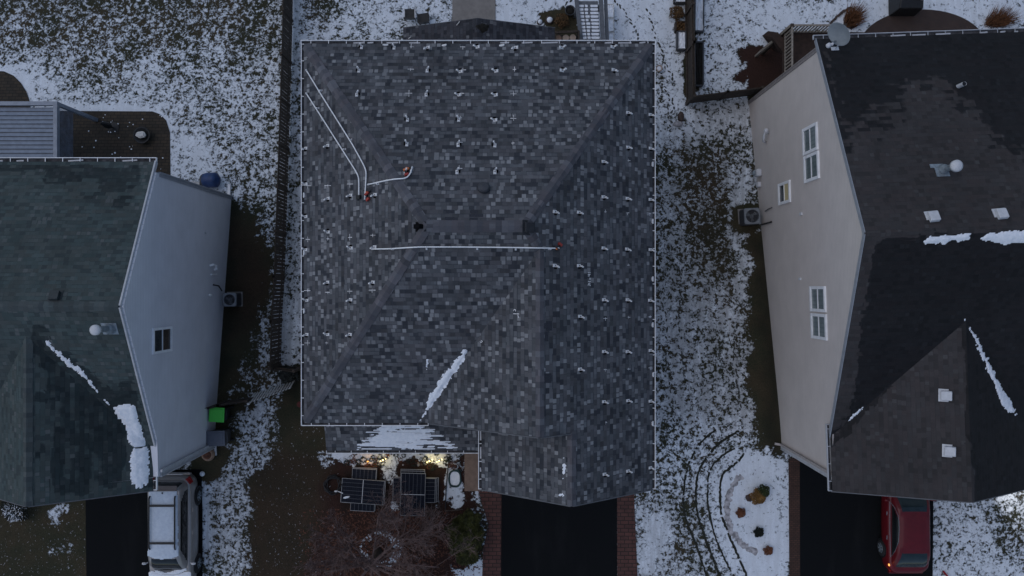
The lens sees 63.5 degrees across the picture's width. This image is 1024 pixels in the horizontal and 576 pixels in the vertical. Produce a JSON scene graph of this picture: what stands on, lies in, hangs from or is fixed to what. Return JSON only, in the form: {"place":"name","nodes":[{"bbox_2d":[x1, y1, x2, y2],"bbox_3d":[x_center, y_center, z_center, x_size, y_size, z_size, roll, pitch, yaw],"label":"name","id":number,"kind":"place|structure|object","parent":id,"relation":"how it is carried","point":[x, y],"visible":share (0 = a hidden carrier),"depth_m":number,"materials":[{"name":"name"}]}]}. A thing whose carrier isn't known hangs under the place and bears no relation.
{"place":"outdoors","nodes":[
{"label":"outdoors","id":0,"kind":"place"},
{"bbox_2d":[0,71,29,111],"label":"patio","id":1,"kind":"structure","parent":0,"point":[12,88],"depth_m":37.51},
{"bbox_2d":[0,111,169,174],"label":"patio","id":2,"kind":"structure","parent":0,"point":[109,144],"depth_m":37.06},
{"bbox_2d":[0,101,97,156],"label":"pergola","id":3,"kind":"object","parent":2,"relation":"on","point":[12,124],"visible":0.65,"depth_m":33.96,"materials":[{"name":"wood"}]},
{"bbox_2d":[100,122,118,132],"bbox_3d":[-17.912,-7.194,36.605,0.520,1.122,0.520,0,90,0],"label":"folded parasol","id":4,"kind":"object","parent":2,"relation":"on","point":[111,127],"visible":1,"depth_m":37.08,"materials":[{"name":"grey fabric"}]},
{"bbox_2d":[133,126,149,143],"bbox_3d":[-16.460,-6.736,36.848,0.919,0.470,0.877,0,90,0],"label":"fire bowl","id":5,"kind":"object","parent":2,"relation":"on","point":[141,134],"visible":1,"depth_m":36.73,"materials":[{"name":"black metal"}]},
{"bbox_2d":[85,469,202,575],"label":"driveway","id":6,"kind":"structure","parent":0,"point":[116,535],"depth_m":34.40,"materials":[{"name":"asphalt"}]},
{"bbox_2d":[142,472,201,575],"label":"parked car","id":7,"kind":"object","parent":6,"relation":"on","point":[186,487],"visible":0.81,"depth_m":33.27,"materials":[{"name":"silver metal"}]},
{"bbox_2d":[147,491,178,559],"bbox_3d":[-13.835,9.400,32.723,1.230,0.096,2.700,0,90,0],"label":"snow cover","id":8,"kind":"object","parent":7,"relation":"on","point":[161,524],"visible":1,"depth_m":32.70,"materials":[{"name":"snow"}]},
{"bbox_2d":[149,568,190,575],"bbox_3d":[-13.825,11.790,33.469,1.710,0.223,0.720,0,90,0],"label":"snow cover","id":9,"kind":"object","parent":7,"relation":"on","point":[152,573],"visible":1,"depth_m":33.37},
{"bbox_2d":[357,426,457,449],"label":"snow bank","id":10,"kind":"structure","parent":0,"point":[400,438],"depth_m":31.21,"materials":[{"name":"snow"}]},
{"bbox_2d":[0,0,1023,575],"bbox_3d":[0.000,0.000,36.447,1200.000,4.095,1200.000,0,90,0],"label":"ground","id":11,"kind":"structure","parent":0,"point":[200,78],"depth_m":35.78,"materials":[{"name":"snow"}]},
{"bbox_2d":[0,501,29,521],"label":"round shrub","id":12,"kind":"object","parent":11,"relation":"on","point":[6,508],"visible":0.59,"depth_m":33.83,"materials":[{"name":"white plant"}]},
{"bbox_2d":[0,157,232,506],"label":"suburban house","id":13,"kind":"structure","parent":11,"relation":"on","point":[112,270],"depth_m":27.82,"materials":[{"name":"grey"}]},
{"bbox_2d":[45,341,109,404],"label":"snow bank","id":14,"kind":"structure","parent":13,"relation":"on","point":[69,364],"depth_m":27.28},
{"bbox_2d":[113,404,144,446],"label":"snow bank","id":15,"kind":"structure","parent":13,"relation":"on","point":[127,415],"depth_m":28.33,"materials":[{"name":"snow"}]},
{"bbox_2d":[129,447,149,488],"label":"snow bank","id":16,"kind":"structure","parent":13,"relation":"on","point":[140,470],"depth_m":28.61,"materials":[{"name":"snow"}]},
{"bbox_2d":[152,326,172,353],"bbox_3d":[-12.346,1.836,29.200,0.078,1.550,0.900,0,90,0],"label":"window","id":17,"kind":"structure","parent":13,"relation":"in","point":[162,337],"depth_m":29.18,"materials":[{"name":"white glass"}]},
{"bbox_2d":[0,427,334,574],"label":"snow flecks","id":18,"kind":"object","parent":11,"relation":"on","point":[255,525],"visible":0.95,"depth_m":34.39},
{"bbox_2d":[202,450,214,460],"bbox_3d":[-12.578,6.889,34.235,0.560,0.420,0.560,0,90,0],"label":"pumpkin pot","id":19,"kind":"object","parent":11,"relation":"on","point":[209,456],"visible":0.71,"depth_m":34.09,"materials":[{"name":"beige ceramic"}]},
{"bbox_2d":[199,172,220,187],"bbox_3d":[-13.227,-4.729,36.249,0.830,0.719,0.653,0,90,0],"label":"water barrel","id":20,"kind":"object","parent":11,"relation":"on","point":[211,180],"visible":0.98,"depth_m":36.02,"materials":[{"name":"blue plastic"}]},
{"bbox_2d":[206,428,233,445],"bbox_3d":[-11.942,6.095,33.960,0.865,1.065,0.644,0,90,0],"label":"wheeled bin","id":21,"kind":"object","parent":11,"relation":"on","point":[218,437],"visible":1,"depth_m":33.45,"materials":[{"name":"grey plastic"}]},
{"bbox_2d":[209,405,233,421],"bbox_3d":[-11.958,5.154,34.092,0.714,1.065,0.600,3,90,0],"label":"wheeled bin","id":22,"kind":"object","parent":11,"relation":"on","point":[220,414],"visible":0.97,"depth_m":33.58,"materials":[{"name":"green plastic"}]},
{"bbox_2d":[227,184,230,194],"bbox_3d":[-12.533,-4.189,36.330,0.234,0.549,0.798,0,90,0],"label":"downspout extension","id":23,"kind":"object","parent":11,"relation":"on","point":[229,189],"visible":0.57,"depth_m":36.48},
{"bbox_2d":[205,397,257,409],"bbox_3d":[-11.722,4.743,34.019,2.122,1.483,0.166,-11,90,0],"label":"board fence","id":24,"kind":"object","parent":11,"relation":"on","point":[236,401],"visible":0.88,"depth_m":33.58,"materials":[{"name":"brown wood"}]},
{"bbox_2d":[223,292,242,306],"bbox_3d":[-11.903,0.494,35.196,0.672,0.770,0.671,0,90,0],"label":"air conditioner","id":25,"kind":"object","parent":11,"relation":"on","point":[232,299],"visible":1,"depth_m":34.88,"materials":[{"name":"grey metal"}]},
{"bbox_2d":[247,380,295,404],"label":"picket gate","id":26,"kind":"structure","parent":11,"relation":"on","point":[263,392],"depth_m":34.19,"materials":[{"name":"wood"}]},
{"bbox_2d":[268,0,292,369],"bbox_3d":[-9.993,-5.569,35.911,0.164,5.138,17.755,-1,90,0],"label":"board fence","id":27,"kind":"object","parent":11,"relation":"on","point":[286,54],"visible":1,"depth_m":35.73,"materials":[{"name":"brown wood"}]},
{"bbox_2d":[272,365,300,372],"bbox_3d":[-9.342,3.340,34.300,1.022,1.428,0.110,6,90,0],"label":"board fence","id":28,"kind":"object","parent":11,"relation":"on","point":[290,369],"visible":0.88,"depth_m":33.84,"materials":[{"name":"brown wood"}]},
{"bbox_2d":[278,363,298,383],"bbox_3d":[-9.360,3.629,34.620,0.937,0.477,0.958,0,90,0],"label":"dry shrub","id":29,"kind":"object","parent":11,"relation":"on","point":[282,376],"visible":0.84,"depth_m":34.53,"materials":[{"name":"brown plant"}]},
{"bbox_2d":[323,474,341,495],"bbox_3d":[-7.414,8.152,34.249,0.752,0.301,0.770,32,90,0],"label":"cable coil","id":30,"kind":"object","parent":11,"relation":"on","point":[327,490],"visible":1,"depth_m":34.20,"materials":[{"name":"black plastic"}]},
{"bbox_2d":[292,478,483,575],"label":"bare tree","id":31,"kind":"object","parent":11,"relation":"on","point":[372,563],"visible":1,"depth_m":31.62,"materials":[{"name":"brown plant"}]},
{"bbox_2d":[298,508,483,575],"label":"fallen leaves","id":32,"kind":"object","parent":11,"relation":"on","point":[387,559],"depth_m":34.40,"materials":[{"name":"plant"}]},
{"bbox_2d":[403,8,416,20],"bbox_3d":[-4.664,-12.477,37.774,0.545,0.953,0.580,0,90,0],"label":"patio chair","id":33,"kind":"object","parent":11,"relation":"on","point":[409,14],"visible":1,"depth_m":37.81,"materials":[{"name":"black plastic"}]},
{"bbox_2d":[417,12,429,24],"bbox_3d":[-4.034,-12.268,37.736,0.545,0.953,0.580,-9,90,0],"label":"patio chair","id":34,"kind":"object","parent":11,"relation":"on","point":[422,18],"visible":0.94,"depth_m":37.77,"materials":[{"name":"black plastic"}]},
{"bbox_2d":[426,477,438,501],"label":"solar panel","id":35,"kind":"object","parent":11,"relation":"on","point":[437,485],"visible":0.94,"depth_m":34.31,"materials":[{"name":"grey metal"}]},
{"bbox_2d":[395,477,436,501],"bbox_3d":[-3.994,8.365,34.282,1.760,0.035,1.000,1,90,0],"label":"solar panel","id":36,"kind":"object","parent":35,"relation":"on","point":[435,489],"visible":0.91,"depth_m":34.27,"materials":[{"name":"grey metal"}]},
{"bbox_2d":[393,478,435,502],"bbox_3d":[-4.056,8.377,34.242,1.760,0.035,1.000,1,90,0],"label":"solar panel","id":37,"kind":"object","parent":36,"relation":"on","point":[430,490],"visible":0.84,"depth_m":34.23,"materials":[{"name":"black glass"}]},
{"bbox_2d":[400,469,424,483],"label":"solar panel","id":38,"kind":"object","parent":37,"relation":"on","point":[412,470],"visible":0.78,"depth_m":34.17,"materials":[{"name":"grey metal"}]},
{"bbox_2d":[400,470,424,506],"bbox_3d":[-4.111,8.432,34.153,1.000,0.035,1.760,1,90,0],"label":"solar panel","id":39,"kind":"object","parent":38,"relation":"on","point":[402,471],"visible":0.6,"depth_m":34.14,"materials":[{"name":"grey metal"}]},
{"bbox_2d":[400,473,425,515],"bbox_3d":[-4.085,8.521,34.112,1.000,0.035,1.760,2,90,0],"label":"solar panel","id":40,"kind":"object","parent":39,"relation":"on","point":[414,483],"visible":0.71,"depth_m":34.10,"materials":[{"name":"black glass"}]},
{"bbox_2d":[445,459,449,509],"bbox_3d":[-2.709,8.160,34.376,0.072,0.065,2.131,4,90,0],"label":"edging strip","id":41,"kind":"object","parent":11,"relation":"on","point":[446,485],"visible":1,"depth_m":34.35,"materials":[{"name":"black plastic"}]},
{"bbox_2d":[450,472,459,484],"bbox_3d":[-2.376,7.928,34.417,0.400,0.032,0.558,0,90,0],"label":"snow pad","id":42,"kind":"object","parent":11,"relation":"on","point":[454,478],"visible":1,"depth_m":34.40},
{"bbox_2d":[448,469,461,487],"bbox_3d":[-2.373,7.917,34.375,0.571,0.079,0.757,0,90,0],"label":"hose ring","id":43,"kind":"object","parent":42,"relation":"on","point":[450,484],"visible":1,"depth_m":34.36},
{"bbox_2d":[443,508,484,565],"bbox_3d":[-1.948,10.233,33.818,1.738,1.220,2.431,0,90,0],"label":"evergreen bush","id":44,"kind":"object","parent":11,"relation":"on","point":[469,518],"visible":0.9,"depth_m":33.56,"materials":[{"name":"green plant"}]},
{"bbox_2d":[464,454,479,490],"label":"walkway","id":45,"kind":"structure","parent":11,"relation":"on","point":[470,472],"depth_m":34.40,"materials":[{"name":"wood"}]},
{"bbox_2d":[452,0,494,20],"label":"walkway","id":46,"kind":"structure","parent":11,"relation":"on","point":[468,9],"depth_m":38.28,"materials":[{"name":"grey concrete"}]},
{"bbox_2d":[301,40,655,506],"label":"suburban house","id":47,"kind":"structure","parent":11,"relation":"on","point":[519,408],"depth_m":27.05,"materials":[{"name":"grey"}]},
{"bbox_2d":[305,92,359,194],"bbox_3d":[-5.846,-4.893,27.488,0.394,1.569,4.284,-29,90,0],"label":"conduit","id":48,"kind":"object","parent":47,"relation":"attached to","point":[316,108],"visible":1,"depth_m":27.23,"materials":[{"name":"grey plastic"}]},
{"bbox_2d":[305,69,366,199],"bbox_3d":[-5.681,-5.248,27.395,0.510,1.754,5.192,-27,90,0],"label":"conduit","id":49,"kind":"object","parent":47,"relation":"attached to","point":[320,91],"visible":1,"depth_m":27.10,"materials":[{"name":"grey plastic"}]},
{"bbox_2d":[364,189,371,200],"bbox_3d":[-4.614,-2.973,26.508,0.272,0.213,0.388,0,90,0],"label":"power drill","id":50,"kind":"object","parent":47,"relation":"on","point":[367,197],"visible":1,"depth_m":26.49,"materials":[{"name":"red plastic"}]},
{"bbox_2d":[367,166,412,184],"bbox_3d":[-3.829,-3.428,26.150,1.614,0.740,0.341,-18,90,0],"label":"conduit","id":51,"kind":"object","parent":47,"relation":"attached to","point":[378,182],"visible":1,"depth_m":25.95,"materials":[{"name":"grey plastic"}]},
{"bbox_2d":[403,166,413,176],"bbox_3d":[-3.234,-3.675,25.938,0.350,0.200,0.298,-16,90,0],"label":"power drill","id":52,"kind":"object","parent":47,"relation":"on","point":[406,173],"visible":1,"depth_m":25.93,"materials":[{"name":"plastic"}]},
{"bbox_2d":[420,349,466,420],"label":"snow bank","id":53,"kind":"structure","parent":47,"relation":"on","point":[442,383],"depth_m":27.59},
{"bbox_2d":[371,246,559,250],"bbox_3d":[-1.506,-1.215,25.870,5.996,1.103,0.129,0,90,0],"label":"conduit","id":54,"kind":"object","parent":47,"relation":"attached to","point":[477,247],"visible":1,"depth_m":25.33,"materials":[{"name":"grey plastic"}]},
{"bbox_2d":[551,242,562,250],"bbox_3d":[1.399,-1.338,25.794,0.319,0.302,0.266,36,90,0],"label":"power drill","id":55,"kind":"object","parent":47,"relation":"on","point":[559,246],"visible":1,"depth_m":25.79,"materials":[{"name":"red plastic"}]},
{"bbox_2d":[403,18,554,39],"bbox_3d":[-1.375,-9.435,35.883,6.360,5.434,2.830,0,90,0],"label":"patio","id":56,"kind":"structure","parent":11,"relation":"on","point":[464,29],"depth_m":33.73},
{"bbox_2d":[476,23,488,32],"bbox_3d":[-1.203,-10.467,33.270,0.560,0.224,0.385,0,90,0],"label":"leaf pile","id":57,"kind":"object","parent":56,"relation":"on","point":[482,27],"visible":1,"depth_m":33.25,"materials":[{"name":"plant"}]},
{"bbox_2d":[478,491,500,575],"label":"brick border","id":58,"kind":"object","parent":11,"relation":"on","point":[491,502],"visible":0.84,"depth_m":34.39,"materials":[{"name":"brick"}]},
{"bbox_2d":[545,16,553,23],"bbox_3d":[1.738,-12.366,38.099,0.422,0.238,0.377,0,90,0],"label":"garden rock","id":59,"kind":"object","parent":11,"relation":"on","point":[549,19],"visible":1,"depth_m":38.07,"materials":[{"name":"white stone"}]},
{"bbox_2d":[554,13,569,28],"bbox_3d":[2.285,-12.281,37.962,0.769,0.324,0.796,0,90,0],"label":"dry shrub","id":60,"kind":"object","parent":11,"relation":"on","point":[559,21],"visible":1,"depth_m":37.94,"materials":[{"name":"brown plant"}]},
{"bbox_2d":[555,30,579,39],"bbox_3d":[2.392,-10.698,36.969,1.112,2.038,1.046,0,90,0],"label":"log rack","id":61,"kind":"object","parent":11,"relation":"on","point":[570,31],"visible":0.29,"depth_m":35.96,"materials":[{"name":"brown wood"}]},
{"bbox_2d":[565,5,574,15],"bbox_3d":[2.668,-12.746,38.097,0.480,0.380,0.480,0,90,0],"label":"plant pot","id":62,"kind":"object","parent":11,"relation":"on","point":[569,10],"visible":0.95,"depth_m":37.95,"materials":[{"name":"grey plastic"}]},
{"bbox_2d":[574,0,608,39],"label":"boardwalk","id":63,"kind":"structure","parent":11,"relation":"on","point":[588,15],"depth_m":36.47,"materials":[{"name":"grey"}]},
{"bbox_2d":[608,4,613,17],"bbox_3d":[4.495,-12.745,38.174,0.424,0.445,0.668,0,90,0],"label":"raised bed","id":64,"kind":"object","parent":11,"relation":"on","point":[610,10],"visible":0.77,"depth_m":38.04,"materials":[{"name":"silver metal"}]},
{"bbox_2d":[608,18,613,31],"bbox_3d":[4.505,-12.065,38.053,0.371,0.460,0.669,0,90,0],"label":"raised bed","id":65,"kind":"object","parent":11,"relation":"on","point":[611,24],"visible":0.73,"depth_m":37.92,"materials":[{"name":"snow"}]},
{"bbox_2d":[609,32,614,39],"bbox_3d":[4.522,-11.411,37.925,0.336,0.454,0.614,0,90,0],"label":"raised bed","id":66,"kind":"object","parent":11,"relation":"on","point":[611,35],"visible":0.55,"depth_m":37.81,"materials":[{"name":"snow"}]},
{"bbox_2d":[617,494,637,575],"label":"brick border","id":67,"kind":"object","parent":11,"relation":"on","point":[626,551],"visible":0.72,"depth_m":34.39,"materials":[{"name":"brick"}]},
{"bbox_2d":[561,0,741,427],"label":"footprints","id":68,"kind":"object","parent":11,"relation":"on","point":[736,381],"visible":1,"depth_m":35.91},
{"bbox_2d":[656,65,662,71],"bbox_3d":[6.671,-9.959,37.590,0.300,0.300,0.300,0,90,0],"label":"plant pot","id":69,"kind":"object","parent":11,"relation":"on","point":[659,68],"visible":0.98,"depth_m":37.47,"materials":[{"name":"white ceramic"}]},
{"bbox_2d":[669,5,684,20],"bbox_3d":[7.558,-12.609,37.967,0.776,0.589,0.791,0,90,0],"label":"dry shrub","id":70,"kind":"object","parent":11,"relation":"on","point":[677,12],"visible":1,"depth_m":37.82,"materials":[{"name":"brown plant"}]},
{"bbox_2d":[673,121,682,126],"bbox_3d":[7.465,-7.369,37.128,0.480,0.150,0.280,0,90,0],"label":"garden rock","id":71,"kind":"object","parent":11,"relation":"on","point":[678,124],"visible":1,"depth_m":37.08,"materials":[{"name":"stone"}]},
{"bbox_2d":[674,21,685,33],"bbox_3d":[7.728,-11.973,37.998,0.523,0.512,0.558,0,90,0],"label":"raised bed","id":72,"kind":"object","parent":11,"relation":"on","point":[679,25],"visible":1,"depth_m":37.88,"materials":[{"name":"brown wood"}]},
{"bbox_2d":[673,0,686,4],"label":"raised bed","id":73,"kind":"object","parent":11,"relation":"on","point":[678,2],"visible":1,"depth_m":38.06,"materials":[{"name":"white plastic"}]},
{"bbox_2d":[678,111,683,121],"bbox_3d":[7.606,-7.695,37.161,0.279,0.220,0.512,0,90,0],"label":"garden rock","id":74,"kind":"object","parent":11,"relation":"on","point":[681,116],"visible":1,"depth_m":37.07,"materials":[{"name":"brown stone"}]},
{"bbox_2d":[676,31,686,51],"bbox_3d":[7.738,-11.294,37.866,0.464,0.582,0.920,0,90,0],"label":"raised bed","id":75,"kind":"object","parent":11,"relation":"on","point":[681,41],"visible":1,"depth_m":37.71,"materials":[{"name":"snow"}]},
{"bbox_2d":[684,0,695,105],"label":"board fence","id":76,"kind":"object","parent":11,"relation":"on","point":[689,15],"visible":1,"depth_m":36.87,"materials":[{"name":"brown wood"}]},
{"bbox_2d":[694,0,703,33],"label":"raised bed","id":77,"kind":"object","parent":11,"relation":"on","point":[699,15],"visible":0.95,"depth_m":37.96,"materials":[{"name":"grey plastic"}]},
{"bbox_2d":[695,41,703,87],"bbox_3d":[8.496,-10.183,37.665,0.452,0.788,2.162,2,90,0],"label":"raised bed","id":78,"kind":"object","parent":11,"relation":"on","point":[699,61],"visible":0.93,"depth_m":37.51,"materials":[{"name":"grey plastic"}]},
{"bbox_2d":[682,429,746,575],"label":"snow tracks","id":79,"kind":"object","parent":11,"relation":"on","point":[720,503],"visible":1,"depth_m":34.40},
{"bbox_2d":[685,86,763,102],"bbox_3d":[9.412,-8.552,36.724,3.178,1.594,0.112,-8,90,0],"label":"board fence","id":80,"kind":"object","parent":11,"relation":"on","point":[727,94],"visible":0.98,"depth_m":36.55,"materials":[{"name":"brown wood"}]},
{"bbox_2d":[723,474,757,555],"bbox_3d":[9.389,9.518,34.405,1.140,0.018,3.456,-11,90,0],"label":"bed edging","id":81,"kind":"object","parent":11,"relation":"on","point":[729,524],"visible":1,"depth_m":34.40,"materials":[{"name":"grey stone"}]},
{"bbox_2d":[735,507,745,517],"bbox_3d":[9.466,9.309,34.246,0.480,0.298,0.483,0,90,0],"label":"round shrub","id":82,"kind":"object","parent":11,"relation":"on","point":[741,512],"visible":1,"depth_m":34.18,"materials":[{"name":"orange plant"}]},
{"bbox_2d":[737,208,760,225],"bbox_3d":[10.317,-3.088,35.891,0.780,0.870,0.780,-3,90,0],"label":"air conditioner","id":83,"kind":"object","parent":11,"relation":"on","point":[748,216],"visible":1,"depth_m":35.53,"materials":[{"name":"grey metal"}]},
{"bbox_2d":[753,527,763,536],"bbox_3d":[10.205,10.114,34.256,0.502,0.255,0.513,0,90,0],"label":"round shrub","id":84,"kind":"object","parent":11,"relation":"on","point":[757,531],"visible":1,"depth_m":34.20,"materials":[{"name":"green plant"}]},
{"bbox_2d":[748,484,769,504],"bbox_3d":[10.273,8.546,34.099,1.003,0.456,0.756,-38,90,0],"label":"round shrub","id":85,"kind":"object","parent":11,"relation":"on","point":[759,495],"visible":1,"depth_m":34.00,"materials":[{"name":"brown plant"}]},
{"bbox_2d":[762,545,772,555],"bbox_3d":[10.606,10.870,34.231,0.461,0.246,0.460,0,90,0],"label":"round shrub","id":86,"kind":"object","parent":11,"relation":"on","point":[768,551],"visible":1,"depth_m":34.18,"materials":[{"name":"orange plant"}]},
{"bbox_2d":[788,458,799,575],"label":"brick border","id":87,"kind":"object","parent":11,"relation":"on","point":[794,515],"visible":0.88,"depth_m":34.40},
{"bbox_2d":[755,23,882,73],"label":"deck","id":88,"kind":"structure","parent":11,"relation":"on","point":[791,45],"depth_m":34.75,"materials":[{"name":"grey wood"}]},
{"bbox_2d":[829,6,851,23],"bbox_3d":[15.176,-12.619,38.195,1.361,0.160,0.222,-39,90,0],"label":"bed edging","id":89,"kind":"object","parent":11,"relation":"on","point":[836,16],"visible":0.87,"depth_m":38.20,"materials":[{"name":"grey stone"}]},
{"bbox_2d":[843,0,870,27],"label":"ornamental grass","id":90,"kind":"object","parent":11,"relation":"on","point":[853,17],"depth_m":37.83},
{"bbox_2d":[748,28,1023,502],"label":"suburban house","id":91,"kind":"structure","parent":11,"relation":"on","point":[879,158],"depth_m":27.59,"materials":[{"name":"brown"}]},
{"bbox_2d":[777,180,790,204],"bbox_3d":[10.843,-3.791,32.927,0.078,1.350,0.860,-2,90,0],"label":"window","id":92,"kind":"structure","parent":91,"relation":"in","point":[784,188],"depth_m":32.90,"materials":[{"name":"white glass"}]},
{"bbox_2d":[802,122,818,155],"bbox_3d":[10.787,-5.385,29.924,0.078,1.420,0.980,-2,90,0],"label":"window","id":93,"kind":"structure","parent":91,"relation":"in","point":[810,144],"depth_m":29.90,"materials":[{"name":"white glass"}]},
{"bbox_2d":[803,150,819,182],"bbox_3d":[10.822,-4.367,29.889,0.078,1.420,0.980,-2,90,0],"label":"window","id":94,"kind":"structure","parent":91,"relation":"in","point":[811,164],"depth_m":29.87,"materials":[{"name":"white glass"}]},
{"bbox_2d":[809,286,826,311],"bbox_3d":[10.989,0.394,29.713,0.078,1.450,0.920,-2,90,0],"label":"window","id":95,"kind":"structure","parent":91,"relation":"in","point":[817,294],"depth_m":29.69,"materials":[{"name":"white glass"}]},
{"bbox_2d":[810,313,827,340],"bbox_3d":[11.023,1.381,29.703,0.078,1.450,0.920,-2,90,0],"label":"window","id":96,"kind":"structure","parent":91,"relation":"in","point":[818,322],"depth_m":29.68,"materials":[{"name":"white glass"}]},
{"bbox_2d":[826,22,849,50],"bbox_3d":[11.008,-8.541,28.156,0.735,1.118,0.831,0,90,0],"label":"satellite dish","id":97,"kind":"object","parent":91,"relation":"on","point":[838,34],"visible":1,"depth_m":28.11,"materials":[{"name":"grey metal"}]},
{"bbox_2d":[849,407,862,420],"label":"snow bank","id":98,"kind":"structure","parent":91,"relation":"on","point":[855,414],"depth_m":28.47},
{"bbox_2d":[923,233,970,244],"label":"snow bank","id":99,"kind":"structure","parent":91,"relation":"on","point":[944,239],"depth_m":25.54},
{"bbox_2d":[964,319,1016,415],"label":"snow bank","id":100,"kind":"structure","parent":91,"relation":"on","point":[1006,402],"depth_m":27.58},
{"bbox_2d":[980,230,1023,244],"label":"snow bank","id":101,"kind":"structure","parent":91,"relation":"on","point":[1008,237],"depth_m":25.53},
{"bbox_2d":[865,9,977,31],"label":"round patio","id":102,"kind":"structure","parent":11,"relation":"on","point":[928,20],"depth_m":38.16,"materials":[{"name":"brick"}]},
{"bbox_2d":[888,0,923,15],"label":"covered grill","id":103,"kind":"object","parent":102,"relation":"on","point":[905,7],"visible":1,"depth_m":37.57,"materials":[{"name":"black plastic"}]},
{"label":"timber blocks","id":104,"kind":"object","parent":11,"relation":"on","visible":0},
{"bbox_2d":[353,467,376,510],"bbox_3d":[-6.137,8.341,34.322,1.000,0.035,1.760,3,90,0],"label":"solar panel","id":105,"kind":"object","parent":104,"relation":"on","point":[368,468],"visible":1,"depth_m":34.31,"materials":[{"name":"black glass"}]},
{"bbox_2d":[350,468,376,511],"bbox_3d":[-6.163,8.376,34.282,1.000,0.035,1.760,3,90,0],"label":"solar panel","id":106,"kind":"object","parent":105,"relation":"on","point":[366,474],"visible":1,"depth_m":34.27,"materials":[{"name":"black glass"}]},
{"bbox_2d":[343,479,385,504],"bbox_3d":[-6.132,8.430,34.233,1.760,0.035,1.000,3,90,0],"label":"solar panel","id":107,"kind":"object","parent":106,"relation":"on","point":[384,491],"visible":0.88,"depth_m":34.22,"materials":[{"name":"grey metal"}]},
{"bbox_2d":[340,478,384,504],"bbox_3d":[-6.180,8.420,34.193,1.760,0.035,1.000,4,90,0],"label":"solar panel","id":108,"kind":"object","parent":107,"relation":"on","point":[355,490],"visible":1,"depth_m":34.18,"materials":[{"name":"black glass"}]},
{"bbox_2d":[501,494,616,575],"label":"driveway","id":109,"kind":"structure","parent":0,"point":[539,538],"depth_m":34.40,"materials":[{"name":"asphalt"}]},
{"bbox_2d":[800,462,932,575],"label":"driveway","id":110,"kind":"structure","parent":0,"point":[840,534],"depth_m":34.40,"materials":[{"name":"asphalt"}]},
{"bbox_2d":[877,496,936,573],"bbox_3d":[16.106,9.450,33.738,2.116,1.470,4.440,0,90,0],"label":"parked car","id":111,"kind":"object","parent":110,"relation":"on","point":[903,544],"visible":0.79,"depth_m":33.14,"materials":[{"name":"red paint"}]},
{"bbox_2d":[984,2,1023,27],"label":"ornamental grass","id":112,"kind":"object","parent":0,"point":[995,19],"depth_m":37.86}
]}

